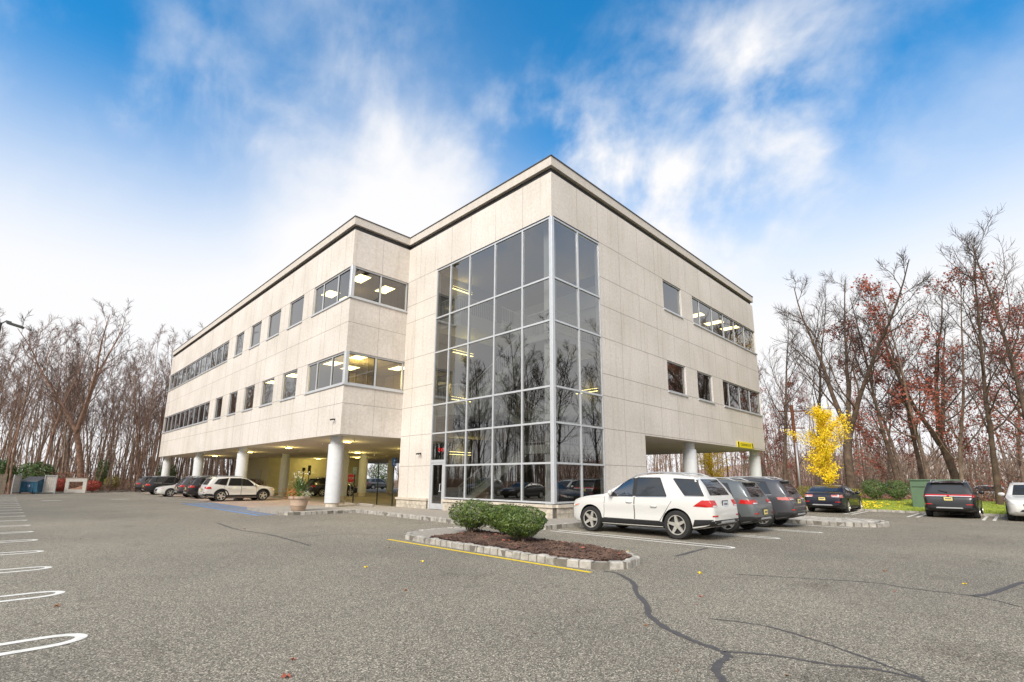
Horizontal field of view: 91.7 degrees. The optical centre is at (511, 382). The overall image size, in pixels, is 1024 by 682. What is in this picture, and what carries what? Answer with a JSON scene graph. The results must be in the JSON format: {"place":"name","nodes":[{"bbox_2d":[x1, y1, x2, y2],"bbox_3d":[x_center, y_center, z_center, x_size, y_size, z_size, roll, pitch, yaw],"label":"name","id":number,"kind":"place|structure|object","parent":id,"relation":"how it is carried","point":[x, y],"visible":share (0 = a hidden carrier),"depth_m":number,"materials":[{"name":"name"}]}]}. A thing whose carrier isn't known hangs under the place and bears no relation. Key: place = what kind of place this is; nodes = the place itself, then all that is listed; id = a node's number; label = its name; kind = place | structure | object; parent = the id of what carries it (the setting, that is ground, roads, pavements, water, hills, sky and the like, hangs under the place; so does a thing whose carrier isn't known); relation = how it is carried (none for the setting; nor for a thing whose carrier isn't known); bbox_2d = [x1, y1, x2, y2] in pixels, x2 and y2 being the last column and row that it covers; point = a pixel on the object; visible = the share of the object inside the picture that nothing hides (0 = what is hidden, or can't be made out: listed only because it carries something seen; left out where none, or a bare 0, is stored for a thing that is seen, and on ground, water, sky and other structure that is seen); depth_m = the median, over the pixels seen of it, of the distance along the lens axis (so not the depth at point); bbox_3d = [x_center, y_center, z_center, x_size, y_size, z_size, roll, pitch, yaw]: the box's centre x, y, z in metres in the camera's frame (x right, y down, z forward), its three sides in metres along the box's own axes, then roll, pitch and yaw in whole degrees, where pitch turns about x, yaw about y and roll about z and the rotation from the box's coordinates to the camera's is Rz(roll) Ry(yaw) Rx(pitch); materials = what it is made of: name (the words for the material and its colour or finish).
{"place":"outdoors","nodes":[
{"label":"outdoors","id":0,"kind":"place"},
{"bbox_2d":[5,480,397,493],"bbox_3d":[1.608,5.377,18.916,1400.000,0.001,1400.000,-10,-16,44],"label":"terrain","id":1,"kind":"structure","parent":0,"point":[121,490],"depth_m":61.66,"materials":[{"name":"brown plant"}]},
{"bbox_2d":[0,307,26,423],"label":"bare tree","id":2,"kind":"object","parent":1,"relation":"on","point":[5,333],"visible":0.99,"depth_m":46.75,"materials":[{"name":"brown plant"}]},
{"bbox_2d":[3,350,38,460],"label":"bare tree","id":3,"kind":"object","parent":1,"relation":"on","point":[11,417],"visible":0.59,"depth_m":54.50,"materials":[{"name":"brown plant"}]},
{"bbox_2d":[0,327,66,458],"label":"bare tree","id":4,"kind":"object","parent":1,"relation":"on","point":[14,420],"visible":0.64,"depth_m":50.78,"materials":[{"name":"brown plant"}]},
{"bbox_2d":[5,315,62,493],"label":"bare tree","id":5,"kind":"object","parent":1,"relation":"on","point":[11,466],"visible":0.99,"depth_m":48.00,"materials":[{"name":"brown plant"}]},
{"bbox_2d":[13,461,56,492],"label":"evergreen bush","id":6,"kind":"object","parent":1,"relation":"on","point":[24,472],"visible":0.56,"depth_m":49.48,"materials":[{"name":"green plant"}]},
{"bbox_2d":[3,319,81,493],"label":"bare tree","id":7,"kind":"object","parent":1,"relation":"on","point":[30,369],"visible":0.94,"depth_m":48.78,"materials":[{"name":"brown plant"}]},
{"bbox_2d":[29,345,70,473],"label":"bare tree","id":8,"kind":"object","parent":1,"relation":"on","point":[41,432],"visible":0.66,"depth_m":52.29,"materials":[{"name":"brown plant"}]},
{"bbox_2d":[40,323,80,471],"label":"bare tree","id":9,"kind":"object","parent":1,"relation":"on","point":[58,366],"visible":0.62,"depth_m":57.34,"materials":[{"name":"brown plant"}]},
{"bbox_2d":[1,299,140,485],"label":"bare tree","id":10,"kind":"object","parent":1,"relation":"on","point":[79,449],"visible":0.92,"depth_m":51.52,"materials":[{"name":"brown plant"}]},
{"bbox_2d":[48,325,97,491],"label":"bare tree","id":11,"kind":"object","parent":1,"relation":"on","point":[62,468],"visible":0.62,"depth_m":57.23,"materials":[{"name":"brown plant"}]},
{"bbox_2d":[40,315,106,476],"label":"bare tree","id":12,"kind":"object","parent":1,"relation":"on","point":[60,413],"visible":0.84,"depth_m":53.09,"materials":[{"name":"brown plant"}]},
{"bbox_2d":[55,351,96,471],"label":"bare tree","id":13,"kind":"object","parent":1,"relation":"on","point":[69,410],"visible":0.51,"depth_m":57.92,"materials":[{"name":"brown plant"}]},
{"bbox_2d":[45,360,107,470],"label":"bare tree","id":14,"kind":"object","parent":1,"relation":"on","point":[71,412],"visible":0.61,"depth_m":55.40,"materials":[{"name":"brown plant"}]},
{"bbox_2d":[60,320,114,477],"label":"bare tree","id":15,"kind":"object","parent":1,"relation":"on","point":[77,343],"visible":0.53,"depth_m":60.89,"materials":[{"name":"brown plant"}]},
{"bbox_2d":[84,357,117,475],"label":"bare tree","id":16,"kind":"object","parent":1,"relation":"on","point":[87,421],"visible":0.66,"depth_m":60.25,"materials":[{"name":"brown plant"}]},
{"bbox_2d":[90,355,138,490],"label":"bare tree","id":17,"kind":"object","parent":1,"relation":"on","point":[125,377],"visible":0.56,"depth_m":62.70,"materials":[{"name":"brown plant"}]},
{"bbox_2d":[115,352,150,482],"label":"bare tree","id":18,"kind":"object","parent":1,"relation":"on","point":[135,359],"visible":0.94,"depth_m":56.74,"materials":[{"name":"brown plant"}]},
{"bbox_2d":[115,340,150,489],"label":"bare tree","id":19,"kind":"object","parent":1,"relation":"on","point":[138,387],"visible":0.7,"depth_m":60.76,"materials":[{"name":"brown plant"}]},
{"bbox_2d":[117,337,157,489],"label":"bare tree","id":20,"kind":"object","parent":1,"relation":"on","point":[138,392],"visible":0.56,"depth_m":70.38,"materials":[{"name":"brown plant"}]},
{"bbox_2d":[121,358,157,489],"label":"bare tree","id":21,"kind":"object","parent":1,"relation":"on","point":[129,481],"visible":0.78,"depth_m":59.83,"materials":[{"name":"brown plant"}]},
{"bbox_2d":[124,349,164,491],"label":"bare tree","id":22,"kind":"object","parent":1,"relation":"on","point":[149,354],"visible":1,"depth_m":57.32,"materials":[{"name":"brown plant"}]},
{"bbox_2d":[136,325,169,489],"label":"bare tree","id":23,"kind":"object","parent":1,"relation":"on","point":[152,361],"visible":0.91,"depth_m":60.26,"materials":[{"name":"brown plant"}]},
{"bbox_2d":[141,335,174,476],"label":"bare tree","id":24,"kind":"object","parent":1,"relation":"on","point":[161,402],"visible":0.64,"depth_m":61.03,"materials":[{"name":"brown plant"}]},
{"bbox_2d":[0,370,1023,490],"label":"woods","id":25,"kind":"object","parent":1,"relation":"on","point":[907,468],"visible":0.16,"depth_m":62.17,"materials":[{"name":"brown plant"}]},
{"bbox_2d":[0,448,1023,501],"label":"undergrowth","id":26,"kind":"object","parent":1,"relation":"on","point":[986,497],"visible":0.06,"depth_m":49.25,"materials":[{"name":"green plant"}]},
{"bbox_2d":[737,385,794,478],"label":"russet oak","id":27,"kind":"object","parent":1,"relation":"on","point":[765,454],"visible":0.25,"depth_m":46.27,"materials":[{"name":"brown plant"}]},
{"bbox_2d":[758,305,818,479],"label":"bare tree","id":28,"kind":"object","parent":1,"relation":"on","point":[785,412],"visible":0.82,"depth_m":41.27,"materials":[{"name":"brown plant"}]},
{"bbox_2d":[764,373,816,478],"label":"russet oak","id":29,"kind":"object","parent":1,"relation":"on","point":[790,383],"visible":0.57,"depth_m":44.19,"materials":[{"name":"brown plant"}]},
{"bbox_2d":[778,405,806,488],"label":"utility pole","id":30,"kind":"object","parent":1,"relation":"on","point":[792,411],"visible":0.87,"depth_m":40.53,"materials":[{"name":"brown wood"}]},
{"bbox_2d":[789,275,856,484],"bbox_3d":[24.332,0.276,38.431,5.463,18.187,6.902,2,-12,9],"label":"bare tree","id":31,"kind":"object","parent":1,"relation":"on","point":[817,478],"visible":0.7,"depth_m":39.50,"materials":[{"name":"brown plant"}]},
{"bbox_2d":[773,245,939,490],"bbox_3d":[23.561,-0.913,34.711,8.448,18.965,11.918,-1,-11,6],"label":"bare tree","id":32,"kind":"object","parent":1,"relation":"on","point":[849,467],"visible":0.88,"depth_m":35.17,"materials":[{"name":"brown plant"}]},
{"bbox_2d":[820,315,920,497],"bbox_3d":[27.897,1.770,38.290,6.616,15.088,5.867,-4,-12,22],"label":"russet oak","id":33,"kind":"object","parent":1,"relation":"on","point":[865,430],"visible":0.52,"depth_m":37.66,"materials":[{"name":"brown plant"}]},
{"bbox_2d":[826,276,917,498],"bbox_3d":[26.942,0.120,36.879,6.748,17.783,5.341,6,-12,-27],"label":"bare tree","id":34,"kind":"object","parent":1,"relation":"on","point":[885,440],"visible":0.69,"depth_m":36.37,"materials":[{"name":"brown plant"}]},
{"bbox_2d":[852,354,924,490],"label":"russet oak","id":35,"kind":"object","parent":1,"relation":"on","point":[888,462],"visible":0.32,"depth_m":42.52,"materials":[{"name":"brown plant"}]},
{"bbox_2d":[845,290,934,478],"bbox_3d":[29.109,0.224,37.252,6.368,17.748,6.144,5,-12,-23],"label":"bare tree","id":36,"kind":"object","parent":1,"relation":"on","point":[919,462],"visible":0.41,"depth_m":36.66,"materials":[{"name":"brown plant"}]},
{"bbox_2d":[841,274,987,478],"bbox_3d":[27.583,0.122,33.973,9.445,16.682,7.043,5,-12,-21],"label":"russet oak","id":37,"kind":"object","parent":1,"relation":"on","point":[917,436],"visible":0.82,"depth_m":33.80,"materials":[{"name":"brown plant"}]},
{"bbox_2d":[849,273,998,478],"bbox_3d":[30.490,0.437,34.399,10.215,16.255,7.242,4,-12,-18],"label":"bare tree","id":38,"kind":"object","parent":1,"relation":"on","point":[951,467],"visible":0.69,"depth_m":33.73,"materials":[{"name":"brown plant"}]},
{"bbox_2d":[898,262,1023,491],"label":"russet oak","id":39,"kind":"object","parent":1,"relation":"on","point":[962,473],"visible":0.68,"depth_m":31.64,"materials":[{"name":"brown plant"}]},
{"bbox_2d":[914,206,1023,504],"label":"bare tree","id":40,"kind":"object","parent":1,"relation":"on","point":[999,500],"visible":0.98,"depth_m":28.24,"materials":[{"name":"brown plant"}]},
{"bbox_2d":[950,321,1016,483],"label":"oak","id":41,"kind":"object","parent":1,"relation":"on","point":[1004,460],"visible":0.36,"depth_m":48.27,"materials":[{"name":"brown plant"}]},
{"bbox_2d":[952,299,1023,490],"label":"russet oak","id":42,"kind":"object","parent":1,"relation":"on","point":[1020,465],"visible":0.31,"depth_m":38.09,"materials":[{"name":"brown plant"}]},
{"bbox_2d":[955,293,1023,466],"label":"russet oak","id":43,"kind":"object","parent":1,"relation":"on","point":[1007,430],"visible":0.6,"depth_m":32.21,"materials":[{"name":"brown plant"}]},
{"bbox_2d":[146,492,341,506],"bbox_3d":[-24.253,9.440,40.906,38.200,0.001,6.100,-10,-16,44],"label":"garage apron","id":44,"kind":"object","parent":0,"point":[249,502],"visible":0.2,"depth_m":32.95,"materials":[{"name":"concrete"}]},
{"bbox_2d":[141,476,180,494],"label":"parked suv","id":45,"kind":"object","parent":44,"relation":"on","point":[150,484],"visible":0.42,"depth_m":46.22,"materials":[{"name":"black paint"}]},
{"bbox_2d":[183,476,218,498],"bbox_3d":[-23.223,8.280,39.434,2.262,1.732,4.628,-10,-16,44],"label":"parked suv","id":46,"kind":"object","parent":44,"relation":"on","point":[192,485],"visible":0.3,"depth_m":37.71,"materials":[{"name":"black paint"}]},
{"bbox_2d":[198,476,274,501],"bbox_3d":[-19.472,7.508,35.337,2.262,1.723,4.628,-10,-16,44],"label":"parked suv","id":47,"kind":"object","parent":44,"relation":"on","point":[219,488],"visible":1,"depth_m":34.38,"materials":[{"name":"white paint"}]},
{"bbox_2d":[268,490,397,506],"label":"garage floor","id":48,"kind":"structure","parent":0,"point":[384,498],"depth_m":40.89,"materials":[{"name":"grey concrete"}]},
{"bbox_2d":[304,477,357,495],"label":"parked suv","id":49,"kind":"object","parent":48,"relation":"on","point":[317,485],"visible":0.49,"depth_m":44.77,"materials":[{"name":"black paint"}]},
{"bbox_2d":[247,504,579,524],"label":"pavement","id":50,"kind":"structure","parent":0,"point":[392,509],"depth_m":23.29,"materials":[{"name":"concrete"}]},
{"bbox_2d":[282,471,313,510],"bbox_3d":[-9.644,4.920,22.639,1.382,1.773,1.332,-10,-16,44],"label":"potted plant","id":51,"kind":"object","parent":50,"relation":"on","point":[298,498],"visible":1,"depth_m":22.38,"materials":[{"name":"green plant"}]},
{"bbox_2d":[0,488,1023,681],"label":"asphalt lot","id":52,"kind":"structure","parent":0,"point":[204,597],"depth_m":6.54,"materials":[{"name":"grey asphalt"}]},
{"bbox_2d":[19,476,44,493],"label":"dumpster","id":53,"kind":"object","parent":52,"relation":"on","point":[32,484],"visible":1,"depth_m":46.08,"materials":[{"name":"blue metal"}]},
{"bbox_2d":[0,500,87,655],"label":"stall lines","id":54,"kind":"object","parent":52,"relation":"on","point":[78,636],"visible":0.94,"depth_m":5.02,"materials":[{"name":"paint"}]},
{"bbox_2d":[42,475,57,492],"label":"enclosure gate","id":55,"kind":"structure","parent":52,"relation":"on","point":[49,484],"depth_m":46.97,"materials":[{"name":"grey"}]},
{"bbox_2d":[64,478,87,492],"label":"board frame","id":56,"kind":"object","parent":52,"relation":"on","point":[81,489],"visible":1,"depth_m":48.83,"materials":[{"name":"white wood"}]},
{"bbox_2d":[278,509,582,529],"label":"pavement kerb","id":57,"kind":"structure","parent":52,"relation":"on","point":[546,527],"depth_m":20.75,"materials":[{"name":"stone"}]},
{"bbox_2d":[412,528,467,537],"bbox_3d":[-1.962,4.259,13.925,1.341,0.145,2.645,-4,-12,20],"label":"island apron","id":58,"kind":"object","parent":52,"relation":"on","point":[429,533],"visible":0.42,"depth_m":14.03,"materials":[{"name":"concrete"}]},
{"bbox_2d":[159,154,764,518],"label":"office building","id":59,"kind":"structure","parent":52,"relation":"on","point":[551,336],"depth_m":26.24,"materials":[{"name":"concrete"}]},
{"bbox_2d":[161,401,209,433],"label":"window","id":60,"kind":"structure","parent":59,"relation":"in","point":[196,415],"depth_m":47.86,"materials":[{"name":"glass"}]},
{"bbox_2d":[167,341,228,391],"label":"window","id":61,"kind":"structure","parent":59,"relation":"in","point":[218,356],"depth_m":46.95,"materials":[{"name":"glass"}]},
{"bbox_2d":[241,385,254,411],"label":"window","id":62,"kind":"structure","parent":59,"relation":"in","point":[249,392],"depth_m":35.78,"materials":[{"name":"glass"}]},
{"bbox_2d":[258,378,273,406],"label":"window","id":63,"kind":"structure","parent":59,"relation":"in","point":[267,390],"depth_m":33.28,"materials":[{"name":"glass"}]},
{"bbox_2d":[265,309,280,340],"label":"window","id":64,"kind":"structure","parent":59,"relation":"in","point":[274,323],"depth_m":34.16,"materials":[{"name":"glass"}]},
{"bbox_2d":[279,369,297,401],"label":"window","id":65,"kind":"structure","parent":59,"relation":"in","point":[290,378],"depth_m":30.68,"materials":[{"name":"glass"}]},
{"bbox_2d":[286,295,303,329],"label":"window","id":66,"kind":"structure","parent":59,"relation":"in","point":[296,310],"depth_m":31.58,"materials":[{"name":"glass"}]},
{"bbox_2d":[304,352,344,394],"bbox_3d":[-10.190,-0.474,27.133,4.834,1.800,0.230,-10,-16,44],"label":"window","id":67,"kind":"structure","parent":59,"relation":"in","point":[327,373],"depth_m":27.21,"materials":[{"name":"glass"}]},
{"bbox_2d":[310,267,350,316],"bbox_3d":[-10.157,-5.086,28.037,4.834,1.840,0.230,-10,-16,44],"label":"window","id":68,"kind":"structure","parent":59,"relation":"in","point":[334,291],"depth_m":28.10,"materials":[{"name":"glass"}]},
{"bbox_2d":[343,351,403,392],"bbox_3d":[-7.354,-0.536,26.713,0.230,1.800,3.629,-10,-16,44],"label":"window","id":69,"kind":"structure","parent":59,"relation":"in","point":[366,371],"depth_m":26.75,"materials":[{"name":"glass"}]},
{"bbox_2d":[350,267,407,312],"bbox_3d":[-7.321,-5.148,27.617,0.230,1.840,3.629,-10,-16,44],"label":"window","id":70,"kind":"structure","parent":59,"relation":"in","point":[371,287],"depth_m":27.66,"materials":[{"name":"glass"}]},
{"bbox_2d":[429,461,443,509],"bbox_3d":[-3.696,5.030,24.378,1.100,2.310,0.177,-10,-16,44],"label":"door","id":71,"kind":"structure","parent":59,"relation":"in","point":[437,467],"depth_m":24.43,"materials":[{"name":"metal"}]},
{"bbox_2d":[662,279,683,318],"bbox_3d":[9.222,-4.822,28.681,0.230,1.840,2.288,-10,-16,44],"label":"window","id":72,"kind":"structure","parent":59,"relation":"in","point":[671,294],"depth_m":28.80,"materials":[{"name":"glass"}]},
{"bbox_2d":[667,361,688,396],"bbox_3d":[9.189,-0.210,27.777,0.230,1.800,2.288,-10,-16,44],"label":"window","id":73,"kind":"structure","parent":59,"relation":"in","point":[676,372],"depth_m":27.88,"materials":[{"name":"glass"}]},
{"bbox_2d":[697,371,714,403],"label":"window","id":74,"kind":"structure","parent":59,"relation":"in","point":[704,380],"depth_m":30.41,"materials":[{"name":"glass"}]},
{"bbox_2d":[692,297,757,354],"bbox_3d":[14.730,-3.723,34.088,0.230,1.840,10.601,-10,-16,44],"label":"window","id":75,"kind":"structure","parent":59,"relation":"in","point":[705,317],"depth_m":33.65,"materials":[{"name":"glass"}]},
{"bbox_2d":[723,380,762,416],"bbox_3d":[16.015,1.152,34.477,0.230,1.800,6.871,-10,-16,44],"label":"window","id":76,"kind":"structure","parent":59,"relation":"in","point":[736,397],"depth_m":34.42,"materials":[{"name":"glass"}]},
{"bbox_2d":[448,498,496,531],"bbox_3d":[-1.031,3.702,13.661,1.597,1.041,1.260,-10,-16,44],"label":"shrub","id":77,"kind":"object","parent":52,"relation":"on","point":[471,524],"visible":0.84,"depth_m":13.42,"materials":[{"name":"green plant"}]},
{"bbox_2d":[387,539,589,572],"bbox_3d":[-0.962,3.718,10.885,6.551,0.001,0.124,-10,-15,44],"label":"yellow line","id":78,"kind":"object","parent":52,"relation":"on","point":[496,557],"visible":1,"depth_m":10.20,"materials":[{"name":"paint"}]},
{"bbox_2d":[492,504,547,541],"bbox_3d":[0.240,3.377,11.774,1.358,0.969,1.257,-10,-16,44],"label":"shrub","id":79,"kind":"object","parent":52,"relation":"on","point":[523,531],"visible":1,"depth_m":11.51,"materials":[{"name":"green plant"}]},
{"bbox_2d":[404,527,640,569],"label":"island kerb","id":80,"kind":"structure","parent":52,"relation":"on","point":[631,562],"depth_m":9.87,"materials":[{"name":"stone"}]},
{"bbox_2d":[430,529,631,560],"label":"mulch","id":81,"kind":"object","parent":52,"relation":"on","point":[558,548],"visible":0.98,"depth_m":10.85,"materials":[{"name":"brown plant"}]},
{"bbox_2d":[480,503,527,534],"bbox_3d":[-0.181,3.654,13.144,1.402,0.943,1.253,-10,-16,44],"label":"shrub","id":82,"kind":"object","parent":81,"relation":"on","point":[493,515],"visible":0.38,"depth_m":13.00,"materials":[{"name":"green plant"}]},
{"bbox_2d":[217,523,1023,681],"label":"crack sealant","id":83,"kind":"object","parent":52,"relation":"on","point":[717,666],"visible":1,"depth_m":5.20,"materials":[{"name":"black asphalt"}]},
{"bbox_2d":[573,472,738,538],"bbox_3d":[4.240,3.711,15.423,4.848,1.842,2.318,-10,-16,44],"label":"parked suv","id":84,"kind":"object","parent":52,"relation":"on","point":[678,505],"visible":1,"depth_m":14.22,"materials":[{"name":"white paint"}]},
{"bbox_2d":[556,524,846,547],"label":"stall lines","id":85,"kind":"object","parent":52,"relation":"on","point":[695,532],"visible":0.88,"depth_m":14.47,"materials":[{"name":"paint"}]},
{"bbox_2d":[696,452,730,478],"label":"ginkgo tree","id":86,"kind":"object","parent":52,"relation":"on","point":[709,463],"visible":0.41,"depth_m":49.85,"materials":[{"name":"yellow plant"}]},
{"bbox_2d":[713,477,773,532],"bbox_3d":[6.410,4.139,17.191,4.453,1.713,2.235,-10,-16,44],"label":"parked suv","id":87,"kind":"object","parent":52,"relation":"on","point":[753,503],"visible":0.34,"depth_m":15.53,"materials":[{"name":"grey paint"}]},
{"bbox_2d":[732,476,806,526],"bbox_3d":[8.571,4.515,19.182,4.628,1.772,2.242,-10,-16,44],"label":"parked suv","id":88,"kind":"object","parent":52,"relation":"on","point":[786,499],"visible":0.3,"depth_m":17.48,"materials":[{"name":"grey paint"}]},
{"bbox_2d":[804,485,862,512],"bbox_3d":[17.902,6.414,27.618,2.255,1.420,4.928,-10,-16,44],"label":"parked sedan","id":89,"kind":"object","parent":52,"relation":"on","point":[846,499],"visible":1,"depth_m":26.21,"materials":[{"name":"black paint"}]},
{"bbox_2d":[789,516,879,522],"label":"cobble paving","id":90,"kind":"structure","parent":52,"relation":"on","point":[829,519],"depth_m":19.46,"materials":[{"name":"stone"}]},
{"bbox_2d":[786,516,889,526],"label":"side island kerb","id":91,"kind":"structure","parent":52,"relation":"on","point":[882,523],"depth_m":18.31,"materials":[{"name":"stone"}]},
{"bbox_2d":[806,507,1023,517],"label":"lawn kerb","id":92,"kind":"structure","parent":52,"relation":"on","point":[944,513],"depth_m":25.95,"materials":[{"name":"concrete"}]},
{"bbox_2d":[923,479,984,517],"bbox_3d":[21.583,5.624,24.317,2.289,1.752,4.808,-10,-16,44],"label":"parked suv","id":93,"kind":"object","parent":52,"relation":"on","point":[963,496],"visible":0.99,"depth_m":22.80,"materials":[{"name":"black paint"}]},
{"bbox_2d":[998,481,1023,520],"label":"parked suv","id":94,"kind":"object","parent":52,"relation":"on","point":[1014,499],"visible":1,"depth_m":21.35,"materials":[{"name":"white paint"}]},
{"bbox_2d":[0,0,1023,479],"label":"sky","id":95,"kind":"structure","parent":0,"point":[172,158],"materials":[{"name":"blue"}]},
{"bbox_2d":[651,454,977,485],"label":"hill","id":96,"kind":"structure","parent":0,"point":[738,467],"depth_m":146.02,"materials":[{"name":"plant"}]},
{"bbox_2d":[803,497,1006,513],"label":"lawn slope","id":97,"kind":"structure","parent":0,"point":[909,507],"depth_m":28.63,"materials":[{"name":"green plant"}]},
{"bbox_2d":[859,478,886,500],"bbox_3d":[23.892,7.112,32.802,1.570,1.594,1.360,-10,-16,44],"label":"shrub","id":98,"kind":"object","parent":97,"relation":"on","point":[874,494],"visible":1,"depth_m":32.65,"materials":[{"name":"green plant"}]},
{"bbox_2d":[882,479,909,500],"bbox_3d":[24.900,6.989,32.079,1.538,1.554,1.397,-10,-16,44],"label":"shrub","id":99,"kind":"object","parent":97,"relation":"on","point":[895,490],"visible":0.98,"depth_m":31.91,"materials":[{"name":"green plant"}]},
{"bbox_2d":[935,222,1023,434],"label":"bare tree","id":100,"kind":"object","parent":97,"relation":"on","point":[1002,332],"visible":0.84,"depth_m":28.01,"materials":[{"name":"brown plant"}]},
{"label":"lawn","id":101,"kind":"structure","parent":0,"visible":0},
{"bbox_2d":[780,403,851,484],"bbox_3d":[20.035,4.625,32.041,3.348,6.671,3.566,5,-12,-23],"label":"ginkgo tree","id":102,"kind":"object","parent":101,"relation":"on","point":[824,448],"visible":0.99,"depth_m":31.74,"materials":[{"name":"yellow plant"}]},
{"bbox_2d":[908,479,960,507],"bbox_3d":[23.916,6.329,28.006,2.300,1.720,1.400,-10,-16,44],"label":"dumpster","id":103,"kind":"object","parent":101,"relation":"on","point":[917,487],"visible":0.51,"depth_m":28.09,"materials":[{"name":"metal"}]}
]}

